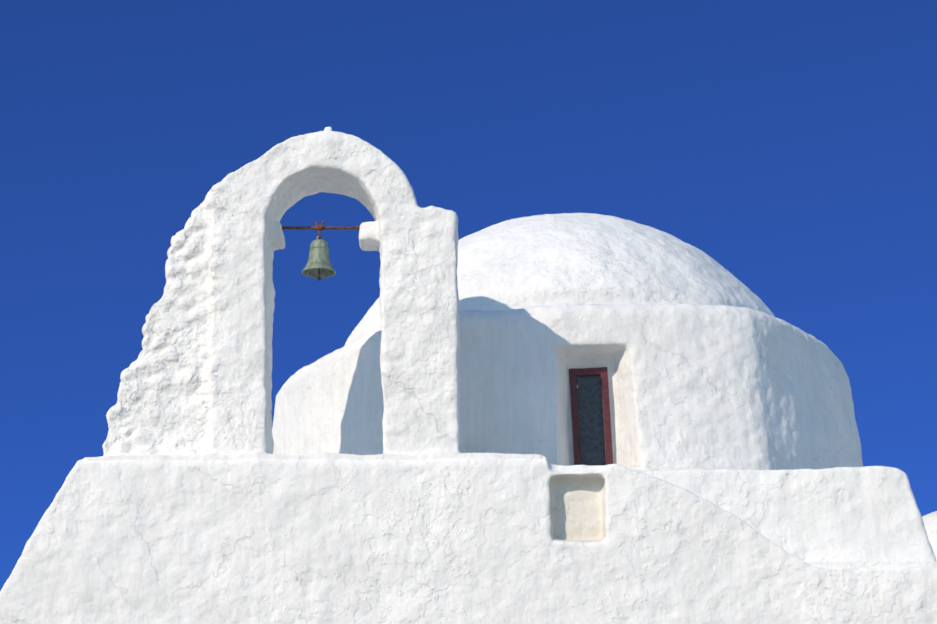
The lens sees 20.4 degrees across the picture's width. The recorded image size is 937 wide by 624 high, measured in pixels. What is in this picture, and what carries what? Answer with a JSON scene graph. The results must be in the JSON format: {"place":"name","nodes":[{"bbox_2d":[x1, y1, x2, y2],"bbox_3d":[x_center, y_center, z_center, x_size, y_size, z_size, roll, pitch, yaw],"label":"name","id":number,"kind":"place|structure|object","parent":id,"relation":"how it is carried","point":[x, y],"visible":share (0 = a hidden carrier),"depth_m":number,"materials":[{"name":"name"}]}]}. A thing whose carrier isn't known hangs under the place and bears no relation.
{"place":"outdoors","nodes":[
{"label":"outdoors","id":0,"kind":"place"},
{"bbox_2d":[0,127,936,623],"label":"church wall","id":1,"kind":"structure","parent":0,"point":[188,497],"depth_m":15.57,"materials":[{"name":"white paint"}]},
{"bbox_2d":[282,221,359,238],"bbox_3d":[-0.931,-0.511,16.348,0.618,0.129,0.044,0,-16,1],"label":"bell hanging rod","id":2,"kind":"object","parent":1,"relation":"attached to","point":[319,228],"visible":0.79,"depth_m":16.34,"materials":[{"name":"brown metal"}]},
{"bbox_2d":[301,236,335,277],"bbox_3d":[-0.936,-0.362,16.306,0.218,0.246,0.218,0,-16,1],"label":"bell","id":3,"kind":"object","parent":2,"relation":"hanging from","point":[318,255],"visible":0.98,"depth_m":16.26,"materials":[{"name":"metal"}]},
{"bbox_2d":[272,213,862,470],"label":"dome","id":4,"kind":"structure","parent":1,"relation":"on","point":[707,361],"depth_m":17.07,"materials":[{"name":"white paint"}]},
{"bbox_2d":[569,367,612,464],"bbox_3d":[0.800,0.784,16.879,0.289,0.874,0.045,0,-16,1],"label":"window frame","id":5,"kind":"object","parent":4,"relation":"in","point":[575,372],"visible":0.56,"depth_m":16.90,"materials":[{"name":"brown wood"}]},
{"bbox_2d":[576,375,605,465],"bbox_3d":[0.800,0.784,16.880,0.269,0.854,0.006,0,-16,1],"label":"window glass","id":6,"kind":"object","parent":5,"relation":"in","point":[591,423],"visible":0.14,"depth_m":16.90,"materials":[{"name":"glass"}]},
{"bbox_2d":[0,0,936,590],"label":"sky","id":7,"kind":"structure","parent":0,"point":[792,144],"materials":[{"name":"blue"}]},
{"label":"ground","id":8,"kind":"structure","parent":0,"visible":0},
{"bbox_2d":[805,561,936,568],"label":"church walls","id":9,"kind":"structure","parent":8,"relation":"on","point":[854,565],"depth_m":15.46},
{"bbox_2d":[922,511,936,560],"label":"distant dome","id":10,"kind":"structure","parent":9,"relation":"on","point":[930,521],"depth_m":17.70,"materials":[{"name":"white paint"}]}
]}

